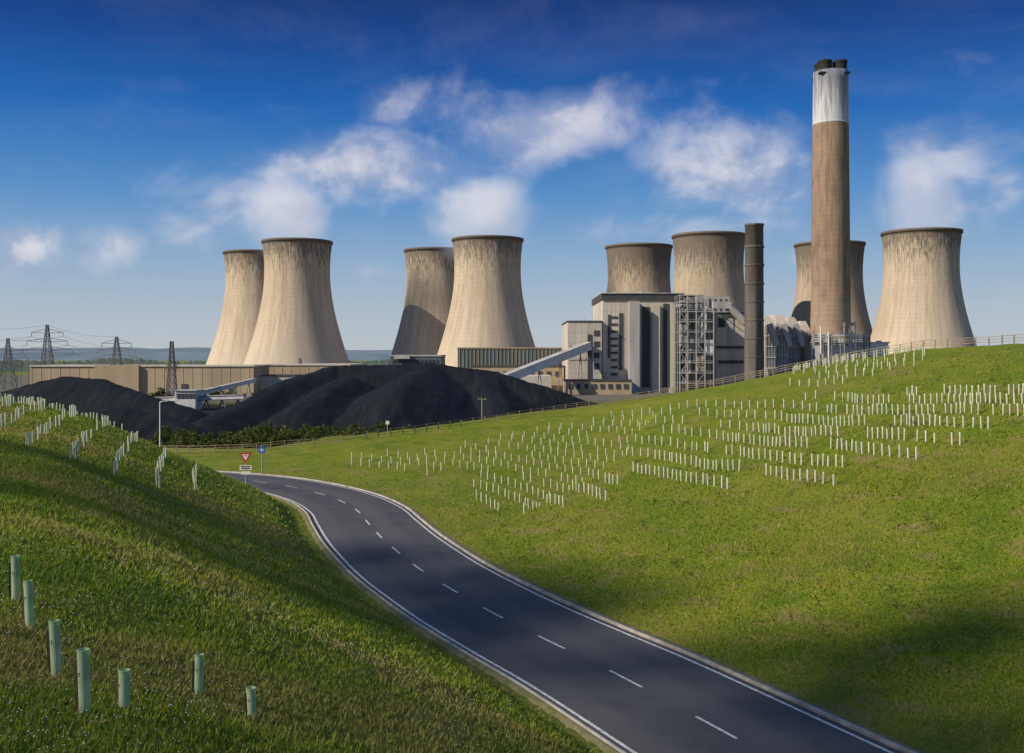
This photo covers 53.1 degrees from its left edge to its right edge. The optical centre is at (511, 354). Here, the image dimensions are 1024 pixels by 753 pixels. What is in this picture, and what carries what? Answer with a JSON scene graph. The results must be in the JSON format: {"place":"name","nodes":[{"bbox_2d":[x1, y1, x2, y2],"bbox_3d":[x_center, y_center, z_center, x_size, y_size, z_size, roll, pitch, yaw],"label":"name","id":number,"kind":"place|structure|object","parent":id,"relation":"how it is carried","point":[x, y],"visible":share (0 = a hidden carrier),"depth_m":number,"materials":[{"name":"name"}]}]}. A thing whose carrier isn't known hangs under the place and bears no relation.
{"place":"outdoors","nodes":[
{"label":"outdoors","id":0,"kind":"place"},
{"bbox_2d":[0,347,391,360],"bbox_3d":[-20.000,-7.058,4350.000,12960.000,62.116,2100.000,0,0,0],"label":"hills","id":1,"kind":"structure","parent":0,"point":[190,354],"depth_m":3592.12,"materials":[{"name":"green plant"}]},
{"bbox_2d":[0,343,1023,752],"bbox_3d":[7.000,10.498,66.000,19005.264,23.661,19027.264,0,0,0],"label":"ground","id":2,"kind":"structure","parent":0,"point":[314,458],"depth_m":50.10,"materials":[{"name":"green plant"}]},
{"bbox_2d":[0,338,24,388],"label":"electricity pylon","id":3,"kind":"object","parent":2,"relation":"on","point":[7,345],"visible":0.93,"depth_m":639.82,"materials":[{"name":"metal"}]},
{"bbox_2d":[8,555,19,602],"bbox_3d":[-8.549,3.938,17.588,0.188,0.952,0.150,-1,1,-25],"label":"tree guard","id":4,"kind":"object","parent":2,"relation":"on","point":[14,577],"visible":0.9,"depth_m":17.54,"materials":[{"name":"green plastic"}]},
{"bbox_2d":[21,580,34,629],"bbox_3d":[-7.573,3.991,16.015,0.188,0.892,0.150,-3,-4,-17],"label":"tree guard","id":5,"kind":"object","parent":2,"relation":"on","point":[27,602],"visible":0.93,"depth_m":15.98,"materials":[{"name":"green plastic"}]},
{"bbox_2d":[21,325,72,364],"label":"electricity pylon","id":6,"kind":"object","parent":2,"relation":"on","point":[47,343],"visible":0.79,"depth_m":599.86,"materials":[{"name":"metal"}]},
{"bbox_2d":[0,325,137,362],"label":"power lines","id":7,"kind":"object","parent":6,"relation":"hanging from","point":[50,347],"visible":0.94,"depth_m":590.79,"materials":[{"name":"grey metal"}]},
{"bbox_2d":[0,358,106,389],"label":"substation gantry","id":8,"kind":"object","parent":2,"relation":"on","point":[40,364],"visible":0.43,"depth_m":621.08,"materials":[{"name":"metal"}]},
{"bbox_2d":[46,619,61,677],"bbox_3d":[-6.167,4.044,13.792,0.188,0.912,0.150,-3,0,-22],"label":"tree guard","id":9,"kind":"object","parent":2,"relation":"on","point":[53,638],"visible":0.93,"depth_m":13.75,"materials":[{"name":"green plastic"}]},
{"bbox_2d":[73,648,90,715],"bbox_3d":[-5.113,3.979,12.189,0.188,0.932,0.150,-2,1,-15],"label":"tree guard","id":10,"kind":"object","parent":2,"relation":"on","point":[81,673],"visible":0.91,"depth_m":12.15,"materials":[{"name":"green plastic"}]},
{"bbox_2d":[0,392,197,490],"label":"tree guards","id":11,"kind":"object","parent":2,"relation":"on","point":[9,399],"visible":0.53,"depth_m":58.76,"materials":[{"name":"plastic"}]},
{"bbox_2d":[1,376,219,444],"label":"coal heap","id":12,"kind":"object","parent":2,"relation":"on","point":[132,410],"visible":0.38,"depth_m":293.98,"materials":[{"name":"black stone"}]},
{"bbox_2d":[92,337,140,364],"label":"electricity pylon","id":13,"kind":"object","parent":2,"relation":"on","point":[115,343],"visible":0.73,"depth_m":559.86,"materials":[{"name":"metal"}]},
{"bbox_2d":[115,668,130,710],"bbox_3d":[-4.902,4.303,12.898,0.188,0.652,0.150,0,0,-5],"label":"tree guard","id":14,"kind":"object","parent":2,"relation":"on","point":[122,686],"visible":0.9,"depth_m":12.85,"materials":[{"name":"green plastic"}]},
{"bbox_2d":[159,400,168,446],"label":"street lamp","id":15,"kind":"object","parent":2,"relation":"on","point":[160,423],"visible":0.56,"depth_m":102.95,"materials":[{"name":"grey metal"}]},
{"bbox_2d":[165,341,177,396],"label":"electricity pylon","id":16,"kind":"object","parent":2,"relation":"on","point":[170,358],"visible":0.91,"depth_m":429.28,"materials":[{"name":"metal"}]},
{"bbox_2d":[174,389,204,409],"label":"control cabin","id":17,"kind":"object","parent":2,"relation":"on","point":[187,397],"visible":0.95,"depth_m":400.00,"materials":[{"name":"metal"}]},
{"bbox_2d":[0,358,388,371],"bbox_3d":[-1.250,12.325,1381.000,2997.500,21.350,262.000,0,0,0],"label":"trees","id":18,"kind":"object","parent":2,"relation":"on","point":[22,366],"visible":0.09,"depth_m":1253.80,"materials":[{"name":"green plant"}]},
{"bbox_2d":[29,363,363,394],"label":"long store building","id":19,"kind":"structure","parent":2,"relation":"on","point":[145,379],"depth_m":545.00,"materials":[{"name":"metal"}]},
{"bbox_2d":[191,653,203,695],"bbox_3d":[-4.759,4.934,15.497,0.188,0.772,0.150,1,-1,-24],"label":"tree guard","id":20,"kind":"object","parent":2,"relation":"on","point":[197,674],"visible":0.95,"depth_m":15.45,"materials":[{"name":"green plastic"}]},
{"bbox_2d":[155,394,244,409],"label":"conveyor","id":21,"kind":"object","parent":2,"relation":"on","point":[207,398],"visible":0.28,"depth_m":403.90,"materials":[{"name":"metal"}]},
{"bbox_2d":[146,385,265,396],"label":"shrubs","id":22,"kind":"object","parent":2,"relation":"on","point":[161,392],"visible":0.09,"depth_m":490.10,"materials":[{"name":"green plant"}]},
{"bbox_2d":[203,378,255,404],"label":"conveyor","id":23,"kind":"object","parent":2,"relation":"on","point":[220,388],"visible":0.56,"depth_m":455.63,"materials":[{"name":"metal"}]},
{"bbox_2d":[206,249,263,364],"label":"cooling tower","id":24,"kind":"structure","parent":2,"relation":"on","point":[244,276],"depth_m":899.89,"materials":[{"name":"concrete"}]},
{"bbox_2d":[240,453,251,483],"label":"give way sign","id":25,"kind":"object","parent":2,"relation":"on","point":[245,457],"visible":0.91,"depth_m":82.83,"materials":[{"name":"metal"}]},
{"bbox_2d":[244,686,256,718],"bbox_3d":[-3.881,5.247,15.188,0.188,0.602,0.150,-3,2,-21],"label":"tree guard","id":26,"kind":"object","parent":2,"relation":"on","point":[250,701],"visible":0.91,"depth_m":15.14,"materials":[{"name":"green plastic"}]},
{"bbox_2d":[0,447,510,752],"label":"clover flowers","id":27,"kind":"object","parent":2,"relation":"on","point":[169,659],"visible":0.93,"depth_m":19.14,"materials":[{"name":"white plant"}]},
{"bbox_2d":[259,446,264,472],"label":"direction sign","id":28,"kind":"object","parent":2,"relation":"on","point":[261,449],"visible":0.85,"depth_m":93.77,"materials":[{"name":"metal"}]},
{"bbox_2d":[148,421,412,448],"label":"shrubs","id":29,"kind":"object","parent":2,"relation":"on","point":[250,437],"visible":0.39,"depth_m":222.87,"materials":[{"name":"leaves"},{"name":"woody stems"}]},
{"bbox_2d":[243,237,349,364],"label":"cooling tower","id":30,"kind":"structure","parent":2,"relation":"on","point":[296,320],"depth_m":810.17,"materials":[{"name":"concrete"}]},
{"bbox_2d":[191,363,596,436],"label":"coal heap","id":31,"kind":"object","parent":2,"relation":"on","point":[365,396],"visible":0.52,"depth_m":295.12,"materials":[{"name":"black stone"}]},
{"bbox_2d":[389,355,445,364],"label":"workshop building","id":32,"kind":"structure","parent":2,"relation":"on","point":[411,359],"depth_m":660.00,"materials":[{"name":"metal"}]},
{"bbox_2d":[387,247,453,364],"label":"cooling tower","id":33,"kind":"structure","parent":2,"relation":"on","point":[429,291],"depth_m":879.71,"materials":[{"name":"concrete"}]},
{"bbox_2d":[478,397,485,420],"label":"utility pole","id":34,"kind":"object","parent":2,"relation":"on","point":[481,399],"visible":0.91,"depth_m":125.94,"materials":[{"name":"brown wood"}]},
{"bbox_2d":[437,235,534,366],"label":"cooling tower","id":35,"kind":"structure","parent":2,"relation":"on","point":[487,307],"depth_m":793.42,"materials":[{"name":"concrete"}]},
{"bbox_2d":[457,347,564,391],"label":"turbine hall","id":36,"kind":"structure","parent":2,"relation":"on","point":[501,360],"depth_m":639.60,"materials":[{"name":"metal"}]},
{"bbox_2d":[503,342,591,391],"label":"conveyor","id":37,"kind":"object","parent":2,"relation":"on","point":[548,361],"visible":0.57,"depth_m":546.47,"materials":[{"name":"metal"}]},
{"bbox_2d":[164,334,1023,453],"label":"post and rail fence","id":38,"kind":"object","parent":2,"relation":"on","point":[612,401],"visible":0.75,"depth_m":114.99,"materials":[{"name":"brown wood"}]},
{"bbox_2d":[561,321,631,394],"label":"bunker bay","id":39,"kind":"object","parent":2,"relation":"on","point":[592,381],"visible":0.86,"depth_m":574.00,"materials":[{"name":"metal"}]},
{"bbox_2d":[591,293,684,392],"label":"block","id":40,"kind":"structure","parent":2,"relation":"on","point":[601,302],"depth_m":580.00,"materials":[{"name":"metal"}]},
{"bbox_2d":[603,301,668,392],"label":"louvres","id":41,"kind":"object","parent":40,"relation":"attached to","point":[633,311],"visible":0.84,"depth_m":577.50,"materials":[{"name":"metal"}]},
{"bbox_2d":[605,242,672,292],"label":"cooling tower","id":42,"kind":"structure","parent":2,"relation":"on","point":[644,267],"depth_m":849.49,"materials":[{"name":"concrete"}]},
{"bbox_2d":[351,343,1023,513],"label":"tree guards","id":43,"kind":"object","parent":2,"relation":"on","point":[907,417],"visible":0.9,"depth_m":71.97,"materials":[{"name":"plastic"}]},
{"bbox_2d":[675,295,713,392],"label":"steel framework","id":44,"kind":"object","parent":2,"relation":"on","point":[696,344],"visible":0.94,"depth_m":565.54,"materials":[{"name":"grey metal"}]},
{"bbox_2d":[672,231,744,311],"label":"cooling tower","id":45,"kind":"structure","parent":2,"relation":"on","point":[709,263],"depth_m":768.47,"materials":[{"name":"concrete"}]},
{"bbox_2d":[676,297,809,389],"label":"precipitator house","id":46,"kind":"structure","parent":2,"relation":"on","point":[786,339],"depth_m":585.00,"materials":[{"name":"metal"}]},
{"bbox_2d":[744,223,763,380],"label":"chimney","id":47,"kind":"object","parent":2,"relation":"on","point":[754,302],"visible":0.97,"depth_m":555.63,"materials":[{"name":"concrete"}]},
{"bbox_2d":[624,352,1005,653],"bbox_3d":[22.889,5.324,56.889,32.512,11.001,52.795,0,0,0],"label":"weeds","id":48,"kind":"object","parent":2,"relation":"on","point":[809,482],"visible":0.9,"depth_m":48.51,"materials":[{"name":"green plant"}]},
{"bbox_2d":[810,59,850,341],"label":"chimney","id":49,"kind":"object","parent":2,"relation":"on","point":[830,276],"visible":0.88,"depth_m":612.65,"materials":[{"name":"concrete"}]},
{"bbox_2d":[791,240,871,341],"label":"cooling tower","id":50,"kind":"structure","parent":2,"relation":"on","point":[801,310],"depth_m":836.14,"materials":[{"name":"concrete"}]},
{"bbox_2d":[800,321,889,368],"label":"process plant","id":51,"kind":"object","parent":2,"relation":"on","point":[822,346],"visible":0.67,"depth_m":600.00,"materials":[{"name":"metal"}]},
{"bbox_2d":[871,227,976,353],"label":"cooling tower","id":52,"kind":"structure","parent":2,"relation":"on","point":[921,299],"depth_m":745.89,"materials":[{"name":"concrete"}]},
{"bbox_2d":[0,0,1023,349],"label":"sky","id":53,"kind":"structure","parent":0,"point":[143,142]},
{"bbox_2d":[215,470,924,752],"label":"road","id":54,"kind":"structure","parent":0,"point":[605,683],"depth_m":38.00,"materials":[{"name":"grey asphalt"}]}
]}

